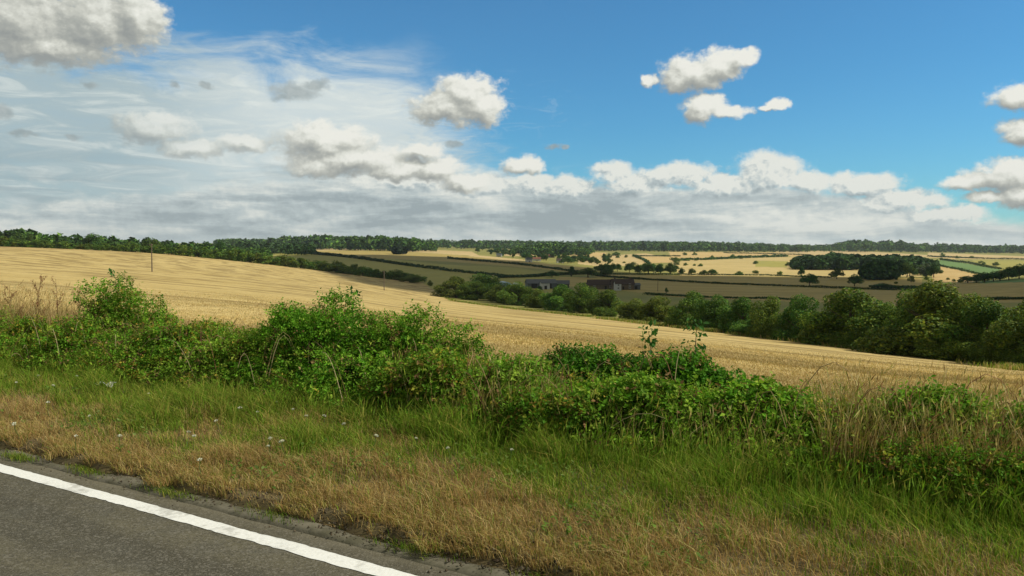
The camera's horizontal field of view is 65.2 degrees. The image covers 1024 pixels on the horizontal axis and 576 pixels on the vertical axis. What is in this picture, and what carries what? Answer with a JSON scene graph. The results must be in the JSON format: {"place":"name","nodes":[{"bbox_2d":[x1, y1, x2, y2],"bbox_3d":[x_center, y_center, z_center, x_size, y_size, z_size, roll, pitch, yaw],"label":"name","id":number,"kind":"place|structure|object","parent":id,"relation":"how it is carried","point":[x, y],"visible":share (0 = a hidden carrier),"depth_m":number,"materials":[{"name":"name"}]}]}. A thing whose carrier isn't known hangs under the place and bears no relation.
{"place":"outdoors","nodes":[
{"label":"outdoors","id":0,"kind":"place"},
{"bbox_2d":[0,456,468,575],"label":"road","id":1,"kind":"structure","parent":0,"point":[47,530],"depth_m":6.00,"materials":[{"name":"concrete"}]},
{"bbox_2d":[0,464,415,575],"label":"edge line","id":2,"kind":"object","parent":1,"relation":"on","point":[317,554],"visible":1,"depth_m":6.32,"materials":[{"name":"white paint"}]},
{"bbox_2d":[0,450,525,575],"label":"road shoulder","id":3,"kind":"structure","parent":1,"relation":"on","point":[468,568],"depth_m":6.32,"materials":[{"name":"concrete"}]},
{"bbox_2d":[0,438,642,575],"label":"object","id":4,"kind":"object","parent":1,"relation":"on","point":[526,572],"visible":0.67,"depth_m":6.02,"materials":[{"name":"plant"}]},
{"bbox_2d":[273,253,558,297],"bbox_3d":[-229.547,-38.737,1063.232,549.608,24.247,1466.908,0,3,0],"label":"pasture","id":5,"kind":"structure","parent":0,"point":[436,277],"depth_m":793.70,"materials":[{"name":"green plant"}]},
{"bbox_2d":[235,241,316,254],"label":"woodland","id":6,"kind":"object","parent":5,"relation":"on","point":[296,248],"visible":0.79,"depth_m":1141.14,"materials":[{"name":"green plant"}]},
{"bbox_2d":[313,251,504,274],"bbox_3d":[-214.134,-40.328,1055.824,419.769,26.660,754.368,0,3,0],"label":"field hedge","id":7,"kind":"object","parent":5,"relation":"on","point":[387,261],"visible":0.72,"depth_m":889.96,"materials":[{"name":"green plant"}]},
{"bbox_2d":[525,279,556,288],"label":"farm barn","id":8,"kind":"structure","parent":5,"relation":"on","point":[533,283],"depth_m":494.40,"materials":[{"name":"grey metal"}]},
{"bbox_2d":[408,250,476,254],"bbox_3d":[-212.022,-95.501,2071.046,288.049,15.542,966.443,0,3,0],"label":"cut field","id":9,"kind":"structure","parent":0,"point":[452,252],"depth_m":1927.44,"materials":[{"name":"beige plant"}]},
{"bbox_2d":[319,251,584,271],"bbox_3d":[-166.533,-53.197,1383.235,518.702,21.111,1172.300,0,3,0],"label":"ploughed field","id":10,"kind":"structure","parent":0,"point":[410,256],"depth_m":1285.77,"materials":[{"name":"brown soil"}]},
{"bbox_2d":[447,256,579,271],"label":"field hedge","id":11,"kind":"object","parent":10,"relation":"on","point":[516,263],"visible":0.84,"depth_m":1063.87,"materials":[{"name":"green plant"}]},
{"bbox_2d":[0,247,1023,413],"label":"stubble field","id":12,"kind":"structure","parent":0,"point":[170,273],"depth_m":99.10,"materials":[{"name":"plant"}]},
{"bbox_2d":[79,233,103,249],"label":"hedge tree","id":13,"kind":"object","parent":12,"relation":"on","point":[93,239],"visible":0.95,"depth_m":536.19,"materials":[{"name":"green plant"}]},
{"bbox_2d":[323,260,347,272],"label":"hedge bush","id":14,"kind":"object","parent":12,"relation":"on","point":[339,265],"visible":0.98,"depth_m":519.39,"materials":[{"name":"green plant"}]},
{"bbox_2d":[663,290,715,325],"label":"hedgerow tree","id":15,"kind":"object","parent":12,"relation":"on","point":[679,314],"visible":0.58,"depth_m":126.64,"materials":[{"name":"green plant"}]},
{"bbox_2d":[716,296,751,334],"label":"hedgerow tree","id":16,"kind":"object","parent":12,"relation":"on","point":[729,318],"visible":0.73,"depth_m":110.13,"materials":[{"name":"green plant"}]},
{"bbox_2d":[745,295,783,337],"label":"hedgerow tree","id":17,"kind":"object","parent":12,"relation":"on","point":[765,314],"visible":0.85,"depth_m":100.26,"materials":[{"name":"green plant"}]},
{"bbox_2d":[769,323,793,339],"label":"hedgerow bush","id":18,"kind":"object","parent":12,"relation":"on","point":[786,327],"visible":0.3,"depth_m":96.10,"materials":[{"name":"green plant"}]},
{"bbox_2d":[772,293,819,340],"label":"hedgerow tree","id":19,"kind":"object","parent":12,"relation":"on","point":[791,313],"visible":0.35,"depth_m":94.81,"materials":[{"name":"green plant"}]},
{"bbox_2d":[797,287,891,349],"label":"hedgerow tree","id":20,"kind":"object","parent":12,"relation":"on","point":[854,304],"visible":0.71,"depth_m":84.13,"materials":[{"name":"green plant"}]},
{"bbox_2d":[838,323,872,349],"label":"hedgerow bush","id":21,"kind":"object","parent":12,"relation":"on","point":[855,336],"visible":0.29,"depth_m":80.35,"materials":[{"name":"green plant"}]},
{"bbox_2d":[851,279,999,356],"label":"hedgerow tree","id":22,"kind":"object","parent":12,"relation":"on","point":[895,341],"visible":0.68,"depth_m":71.75,"materials":[{"name":"green plant"}]},
{"bbox_2d":[930,291,1000,361],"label":"hedgerow tree","id":23,"kind":"object","parent":12,"relation":"on","point":[964,304],"visible":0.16,"depth_m":69.41,"materials":[{"name":"green plant"}]},
{"bbox_2d":[0,337,1023,575],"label":"verge","id":24,"kind":"structure","parent":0,"point":[332,516],"depth_m":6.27,"materials":[{"name":"plant"}]},
{"bbox_2d":[0,313,72,350],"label":"nettle bush","id":25,"kind":"object","parent":24,"relation":"on","point":[24,324],"visible":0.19,"depth_m":15.00,"materials":[{"name":"green plant"}]},
{"bbox_2d":[0,281,139,330],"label":"tall grass","id":26,"kind":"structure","parent":24,"relation":"on","point":[22,312],"depth_m":15.98,"materials":[{"name":"beige plant"}]},
{"bbox_2d":[25,326,132,362],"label":"nettle bush","id":27,"kind":"object","parent":24,"relation":"on","point":[70,342],"visible":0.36,"depth_m":13.65,"materials":[{"name":"green plant"}]},
{"bbox_2d":[69,270,185,340],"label":"bramble bush","id":28,"kind":"object","parent":24,"relation":"on","point":[129,300],"visible":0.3,"depth_m":14.24,"materials":[{"name":"green plant"}]},
{"bbox_2d":[119,317,205,382],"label":"nettle bush","id":29,"kind":"object","parent":24,"relation":"on","point":[147,335],"visible":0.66,"depth_m":12.60,"materials":[{"name":"green plant"}]},
{"bbox_2d":[71,308,263,376],"bbox_3d":[-6.132,0.856,13.923,5.294,1.105,1.725,2,3,32],"label":"bush","id":30,"kind":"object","parent":24,"relation":"on","point":[166,324],"depth_m":13.37,"materials":[{"name":"green plant"}]},
{"bbox_2d":[168,315,244,377],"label":"nettle bush","id":31,"kind":"object","parent":24,"relation":"on","point":[199,329],"visible":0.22,"depth_m":12.55,"materials":[{"name":"green plant"}]},
{"bbox_2d":[192,325,272,381],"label":"nettle bush","id":32,"kind":"object","parent":24,"relation":"on","point":[228,351],"visible":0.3,"depth_m":11.82,"materials":[{"name":"green plant"}]},
{"bbox_2d":[212,306,315,377],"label":"hawthorn bush","id":33,"kind":"object","parent":24,"relation":"on","point":[282,324],"visible":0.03,"depth_m":11.90,"materials":[{"name":"green plant"}]},
{"bbox_2d":[198,353,352,396],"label":"nettle bush","id":34,"kind":"object","parent":24,"relation":"on","point":[259,369],"visible":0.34,"depth_m":11.10,"materials":[{"name":"green plant"}]},
{"bbox_2d":[238,283,409,391],"bbox_3d":[-2.684,0.795,11.629,3.064,1.738,1.693,1,3,25],"label":"hawthorn bush","id":35,"kind":"object","parent":24,"relation":"on","point":[332,326],"visible":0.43,"depth_m":11.26,"materials":[{"name":"green plant"}]},
{"bbox_2d":[358,344,498,414],"bbox_3d":[-0.955,1.207,9.672,2.032,1.030,1.247,2,3,30],"label":"nettle bush","id":36,"kind":"object","parent":24,"relation":"on","point":[427,359],"visible":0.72,"depth_m":9.35,"materials":[{"name":"green plant"}]},
{"bbox_2d":[359,299,499,366],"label":"hawthorn bush","id":37,"kind":"object","parent":24,"relation":"on","point":[407,334],"visible":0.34,"depth_m":10.82,"materials":[{"name":"green plant"}]},
{"bbox_2d":[0,367,919,570],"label":"verge weeds","id":38,"kind":"object","parent":24,"relation":"on","point":[518,471],"visible":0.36,"depth_m":7.31,"materials":[{"name":"green plant"}]},
{"bbox_2d":[371,343,597,439],"bbox_3d":[-0.462,1.156,9.514,3.568,0.971,1.659,2,3,32],"label":"bush","id":39,"kind":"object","parent":24,"relation":"on","point":[490,395],"depth_m":9.00,"materials":[{"name":"green plant"}]},
{"bbox_2d":[0,304,1023,507],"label":"undergrowth","id":40,"kind":"object","parent":24,"relation":"on","point":[365,362],"visible":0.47,"depth_m":10.41,"materials":[{"name":"green plant"}]},
{"bbox_2d":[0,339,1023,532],"bbox_3d":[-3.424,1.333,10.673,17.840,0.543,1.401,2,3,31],"label":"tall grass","id":41,"kind":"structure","parent":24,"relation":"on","point":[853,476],"depth_m":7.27,"materials":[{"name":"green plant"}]},
{"bbox_2d":[0,310,1023,468],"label":"bramble canes","id":42,"kind":"object","parent":24,"relation":"on","point":[308,347],"visible":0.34,"depth_m":9.46,"materials":[{"name":"plant"}]},
{"bbox_2d":[460,350,567,408],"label":"bramble bush","id":43,"kind":"object","parent":24,"relation":"on","point":[510,363],"visible":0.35,"depth_m":9.32,"materials":[{"name":"green plant"}]},
{"bbox_2d":[479,382,629,447],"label":"bramble bush","id":44,"kind":"object","parent":24,"relation":"on","point":[565,404],"visible":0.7,"depth_m":8.28,"materials":[{"name":"green plant"}]},
{"bbox_2d":[533,339,656,385],"bbox_3d":[1.080,1.190,9.692,2.355,1.092,1.359,2,3,32],"label":"ivy mound","id":45,"kind":"object","parent":24,"relation":"on","point":[575,352],"visible":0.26,"depth_m":9.61,"materials":[{"name":"green plant"}]},
{"bbox_2d":[540,367,730,453],"bbox_3d":[1.235,1.318,8.529,2.543,1.031,1.201,2,3,35],"label":"bramble bush","id":46,"kind":"object","parent":24,"relation":"on","point":[644,385],"visible":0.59,"depth_m":8.11,"materials":[{"name":"green plant"}]},
{"bbox_2d":[638,320,666,359],"bbox_3d":[1.707,0.954,9.766,0.413,1.160,0.438,1,3,13],"label":"sapling","id":47,"kind":"object","parent":24,"relation":"on","point":[654,340],"visible":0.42,"depth_m":9.72,"materials":[{"name":"green plant"}]},
{"bbox_2d":[618,343,742,393],"bbox_3d":[1.924,1.174,9.168,1.775,1.080,1.202,2,3,29],"label":"ivy mound","id":48,"kind":"object","parent":24,"relation":"on","point":[692,362],"visible":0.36,"depth_m":8.87,"materials":[{"name":"green plant"}]},
{"bbox_2d":[680,315,711,366],"bbox_3d":[2.132,0.930,9.427,0.409,1.238,0.395,0,3,0],"label":"sapling","id":49,"kind":"object","parent":24,"relation":"on","point":[702,326],"visible":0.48,"depth_m":9.40,"materials":[{"name":"green plant"}]},
{"bbox_2d":[540,372,865,483],"bbox_3d":[1.764,1.329,8.206,3.753,0.748,1.634,2,3,31],"label":"bush","id":50,"kind":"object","parent":24,"relation":"on","point":[710,438],"depth_m":7.61,"materials":[{"name":"green plant"}]},
{"bbox_2d":[696,371,845,463],"bbox_3d":[2.546,1.352,7.907,1.582,1.049,1.510,0,3,0],"label":"bramble bush","id":51,"kind":"object","parent":24,"relation":"on","point":[741,393],"visible":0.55,"depth_m":7.81,"materials":[{"name":"green plant"}]},
{"bbox_2d":[784,388,898,460],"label":"nettle bush","id":52,"kind":"object","parent":24,"relation":"on","point":[831,414],"visible":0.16,"depth_m":7.34,"materials":[{"name":"green plant"}]},
{"bbox_2d":[805,357,1023,500],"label":"tall grass","id":53,"kind":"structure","parent":24,"relation":"on","point":[1015,443],"depth_m":6.80,"materials":[{"name":"green plant"}]},
{"bbox_2d":[854,374,1021,456],"bbox_3d":[3.864,1.321,7.052,1.945,1.047,1.219,2,3,37],"label":"bramble bush","id":54,"kind":"object","parent":24,"relation":"on","point":[935,397],"visible":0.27,"depth_m":6.93,"materials":[{"name":"green plant"}]},
{"bbox_2d":[857,430,1023,518],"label":"nettle bush","id":55,"kind":"object","parent":24,"relation":"on","point":[917,456],"visible":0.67,"depth_m":6.32,"materials":[{"name":"green plant"}]},
{"bbox_2d":[963,390,1023,453],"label":"bramble bush","id":56,"kind":"object","parent":24,"relation":"on","point":[1011,419],"visible":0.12,"depth_m":6.68,"materials":[{"name":"green plant"}]},
{"bbox_2d":[0,0,1023,245],"label":"sky","id":57,"kind":"structure","parent":0,"point":[792,122],"materials":[{"name":"blue"}]},
{"bbox_2d":[136,243,1023,365],"bbox_3d":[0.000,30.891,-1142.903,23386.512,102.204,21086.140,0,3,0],"label":"ground","id":58,"kind":"structure","parent":0,"point":[625,296],"depth_m":870.15,"materials":[{"name":"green plant"}]},
{"bbox_2d":[0,228,273,255],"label":"woodland","id":59,"kind":"object","parent":58,"relation":"on","point":[58,237],"visible":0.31,"depth_m":638.78,"materials":[{"name":"green plant"}]},
{"bbox_2d":[213,234,438,251],"bbox_3d":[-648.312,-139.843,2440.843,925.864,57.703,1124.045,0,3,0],"label":"woodland","id":60,"kind":"object","parent":58,"relation":"on","point":[370,242],"visible":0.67,"depth_m":1922.12,"materials":[{"name":"green plant"}]},
{"bbox_2d":[430,276,470,297],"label":"hedgerow tree","id":61,"kind":"object","parent":58,"relation":"on","point":[444,290],"visible":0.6,"depth_m":330.98,"materials":[{"name":"green plant"}]},
{"bbox_2d":[455,280,493,299],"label":"hedgerow tree","id":62,"kind":"object","parent":58,"relation":"on","point":[473,291],"visible":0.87,"depth_m":316.12,"materials":[{"name":"green plant"}]},
{"bbox_2d":[466,273,509,295],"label":"hedgerow tree","id":63,"kind":"object","parent":58,"relation":"on","point":[488,281],"visible":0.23,"depth_m":347.29,"materials":[{"name":"green plant"}]},
{"bbox_2d":[483,284,511,302],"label":"hedgerow tree","id":64,"kind":"object","parent":58,"relation":"on","point":[491,295],"visible":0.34,"depth_m":290.44,"materials":[{"name":"green plant"}]},
{"bbox_2d":[496,281,536,304],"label":"hedgerow tree","id":65,"kind":"object","parent":58,"relation":"on","point":[519,292],"visible":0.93,"depth_m":267.36,"materials":[{"name":"green plant"}]},
{"bbox_2d":[524,288,544,308],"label":"hedgerow tree","id":66,"kind":"object","parent":58,"relation":"on","point":[532,301],"visible":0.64,"depth_m":247.73,"materials":[{"name":"green plant"}]},
{"bbox_2d":[495,271,578,277],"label":"field hedge","id":67,"kind":"object","parent":58,"relation":"on","point":[526,275],"visible":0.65,"depth_m":679.49,"materials":[{"name":"green plant"}]},
{"bbox_2d":[510,242,594,254],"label":"woodland","id":68,"kind":"object","parent":58,"relation":"on","point":[558,248],"visible":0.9,"depth_m":1791.14,"materials":[{"name":"green plant"}]},
{"bbox_2d":[538,284,575,310],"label":"hedgerow tree","id":69,"kind":"object","parent":58,"relation":"on","point":[553,300],"visible":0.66,"depth_m":229.98,"materials":[{"name":"green plant"}]},
{"bbox_2d":[426,238,688,250],"bbox_3d":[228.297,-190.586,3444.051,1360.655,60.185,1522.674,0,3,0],"label":"woodland","id":70,"kind":"object","parent":58,"relation":"on","point":[469,243],"visible":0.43,"depth_m":2839.64,"materials":[{"name":"green plant"}]},
{"bbox_2d":[562,282,598,312],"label":"hedgerow tree","id":71,"kind":"object","parent":58,"relation":"on","point":[576,300],"visible":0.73,"depth_m":212.45,"materials":[{"name":"green plant"}]},
{"bbox_2d":[584,289,624,316],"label":"hedgerow tree","id":72,"kind":"object","parent":58,"relation":"on","point":[603,304],"visible":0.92,"depth_m":189.61,"materials":[{"name":"green plant"}]},
{"bbox_2d":[614,298,642,319],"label":"hedgerow tree","id":73,"kind":"object","parent":58,"relation":"on","point":[628,309],"visible":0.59,"depth_m":166.84,"materials":[{"name":"green plant"}]},
{"bbox_2d":[636,295,675,322],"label":"hedgerow tree","id":74,"kind":"object","parent":58,"relation":"on","point":[657,308],"visible":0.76,"depth_m":150.21,"materials":[{"name":"green plant"}]},
{"bbox_2d":[590,240,810,251],"bbox_3d":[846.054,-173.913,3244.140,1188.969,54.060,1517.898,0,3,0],"label":"woodland","id":75,"kind":"object","parent":58,"relation":"on","point":[600,245],"visible":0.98,"depth_m":2551.17,"materials":[{"name":"green plant"}]},
{"bbox_2d":[691,294,739,328],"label":"hedgerow tree","id":76,"kind":"object","parent":58,"relation":"on","point":[709,311],"visible":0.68,"depth_m":120.17,"materials":[{"name":"green plant"}]},
{"bbox_2d":[789,251,908,269],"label":"woodland","id":77,"kind":"object","parent":58,"relation":"on","point":[839,260],"visible":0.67,"depth_m":996.77,"materials":[{"name":"green plant"}]},
{"bbox_2d":[860,301,899,328],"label":"hedgerow tree","id":78,"kind":"object","parent":58,"relation":"on","point":[890,316],"visible":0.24,"depth_m":79.98,"materials":[{"name":"green plant"}]},
{"bbox_2d":[788,239,1023,253],"bbox_3d":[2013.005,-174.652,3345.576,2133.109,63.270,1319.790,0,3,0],"label":"woodland","id":79,"kind":"object","parent":58,"relation":"on","point":[867,245],"visible":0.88,"depth_m":2765.17,"materials":[{"name":"green plant"}]},
{"bbox_2d":[880,286,935,341],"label":"hedgerow tree","id":80,"kind":"object","parent":58,"relation":"on","point":[901,313],"visible":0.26,"depth_m":75.84,"materials":[{"name":"green plant"}]},
{"bbox_2d":[893,254,939,266],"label":"woodland","id":81,"kind":"object","parent":58,"relation":"on","point":[913,260],"visible":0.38,"depth_m":907.97,"materials":[{"name":"green plant"}]},
{"bbox_2d":[911,324,978,360],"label":"bush","id":82,"kind":"object","parent":58,"relation":"on","point":[932,354],"visible":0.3,"depth_m":68.00,"materials":[{"name":"green plant"}]},
{"bbox_2d":[940,327,985,358],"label":"hedgerow bush","id":83,"kind":"object","parent":58,"relation":"on","point":[958,348],"visible":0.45,"depth_m":65.96,"materials":[{"name":"green plant"}]},
{"bbox_2d":[935,299,1017,361],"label":"hedgerow tree","id":84,"kind":"object","parent":58,"relation":"on","point":[977,313],"visible":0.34,"depth_m":66.42,"materials":[{"name":"green plant"}]},
{"bbox_2d":[966,342,997,365],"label":"hedgerow bush","id":85,"kind":"object","parent":58,"relation":"on","point":[978,357],"visible":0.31,"depth_m":63.82,"materials":[{"name":"green plant"}]},
{"bbox_2d":[979,340,1019,364],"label":"hedgerow bush","id":86,"kind":"object","parent":58,"relation":"on","point":[984,352],"visible":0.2,"depth_m":61.90,"materials":[{"name":"green plant"}]},
{"bbox_2d":[979,299,1023,362],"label":"hedgerow tree","id":87,"kind":"object","parent":58,"relation":"on","point":[1010,331],"visible":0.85,"depth_m":59.64,"materials":[{"name":"green plant"}]},
{"bbox_2d":[992,342,1023,364],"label":"hedgerow bush","id":88,"kind":"object","parent":58,"relation":"on","point":[999,356],"visible":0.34,"depth_m":59.45,"materials":[{"name":"green plant"}]},
{"bbox_2d":[1002,346,1023,363],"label":"hedgerow bush","id":89,"kind":"object","parent":58,"relation":"on","point":[1009,356],"visible":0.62,"depth_m":58.11,"materials":[{"name":"green plant"}]},
{"bbox_2d":[578,253,662,265],"bbox_3d":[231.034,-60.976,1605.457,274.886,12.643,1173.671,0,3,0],"label":"stubble slope","id":90,"kind":"structure","parent":0,"point":[630,258],"depth_m":1390.97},
{"bbox_2d":[669,252,800,260],"bbox_3d":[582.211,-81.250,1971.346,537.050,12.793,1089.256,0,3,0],"label":"stubble slope","id":91,"kind":"structure","parent":0,"point":[706,254],"depth_m":2061.99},
{"bbox_2d":[670,254,787,259],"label":"field hedge","id":92,"kind":"object","parent":91,"relation":"on","point":[745,256],"visible":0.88,"depth_m":1629.34,"materials":[{"name":"green plant"}]},
{"bbox_2d":[557,277,931,305],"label":"ploughed field","id":93,"kind":"structure","parent":0,"point":[703,289],"depth_m":490.52,"materials":[{"name":"brown soil"}]},
{"bbox_2d":[587,279,610,288],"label":"barn","id":94,"kind":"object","parent":93,"relation":"on","point":[601,283],"visible":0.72,"depth_m":493.08,"materials":[{"name":"stone"}]},
{"bbox_2d":[610,277,634,289],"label":"farmhouse","id":95,"kind":"object","parent":93,"relation":"on","point":[628,284],"visible":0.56,"depth_m":488.79,"materials":[{"name":"stone"}]},
{"bbox_2d":[642,292,809,299],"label":"field hedge","id":96,"kind":"object","parent":93,"relation":"on","point":[683,295],"visible":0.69,"depth_m":386.05,"materials":[{"name":"green plant"}]},
{"bbox_2d":[594,274,915,289],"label":"field hedge","id":97,"kind":"object","parent":93,"relation":"on","point":[715,282],"visible":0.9,"depth_m":585.12,"materials":[{"name":"green plant"}]},
{"bbox_2d":[595,275,921,288],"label":"ploughed field","id":98,"kind":"structure","parent":0,"point":[825,281],"depth_m":682.61,"materials":[{"name":"brown soil"}]},
{"bbox_2d":[599,273,831,277],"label":"field hedge","id":99,"kind":"object","parent":98,"relation":"on","point":[708,274],"visible":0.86,"depth_m":794.26,"materials":[{"name":"green plant"}]},
{"bbox_2d":[857,258,903,279],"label":"woodland","id":100,"kind":"object","parent":98,"relation":"on","point":[875,268],"visible":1,"depth_m":692.15,"materials":[{"name":"green plant"}]},
{"bbox_2d":[755,261,787,266],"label":"grass slope","id":101,"kind":"structure","parent":0,"point":[770,263],"depth_m":1233.87,"materials":[{"name":"yellow plant"}]},
{"bbox_2d":[670,256,921,276],"bbox_3d":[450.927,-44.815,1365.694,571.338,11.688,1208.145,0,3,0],"label":"dry pasture","id":102,"kind":"structure","parent":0,"point":[733,266],"depth_m":1028.36,"materials":[{"name":"beige plant"}]},
{"bbox_2d":[769,250,936,257],"bbox_3d":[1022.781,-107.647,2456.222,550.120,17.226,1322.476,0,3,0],"label":"stubble strip","id":103,"kind":"object","parent":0,"point":[845,252],"visible":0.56,"depth_m":2435.84,"materials":[{"name":"beige plant"}]},
{"bbox_2d":[932,266,975,282],"bbox_3d":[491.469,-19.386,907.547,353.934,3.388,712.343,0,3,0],"label":"stubble slope","id":104,"kind":"structure","parent":0,"point":[951,274],"depth_m":784.64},
{"bbox_2d":[938,260,999,272],"bbox_3d":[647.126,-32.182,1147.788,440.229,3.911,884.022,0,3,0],"label":"crop field","id":105,"kind":"structure","parent":0,"point":[976,268],"depth_m":1140.96,"materials":[{"name":"green plant"}]},
{"bbox_2d":[928,252,1023,258],"bbox_3d":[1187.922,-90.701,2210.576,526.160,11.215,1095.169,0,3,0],"label":"stubble strip","id":106,"kind":"object","parent":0,"point":[969,255],"visible":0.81,"depth_m":2122.66,"materials":[{"name":"beige plant"}]},
{"bbox_2d":[932,282,1023,303],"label":"ploughed field","id":107,"kind":"structure","parent":0,"point":[1011,289],"depth_m":415.53,"materials":[{"name":"brown soil"}]},
{"bbox_2d":[973,260,1023,268],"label":"grass slope","id":108,"kind":"structure","parent":0,"point":[1007,263],"depth_m":1396.35,"materials":[{"name":"yellow plant"}]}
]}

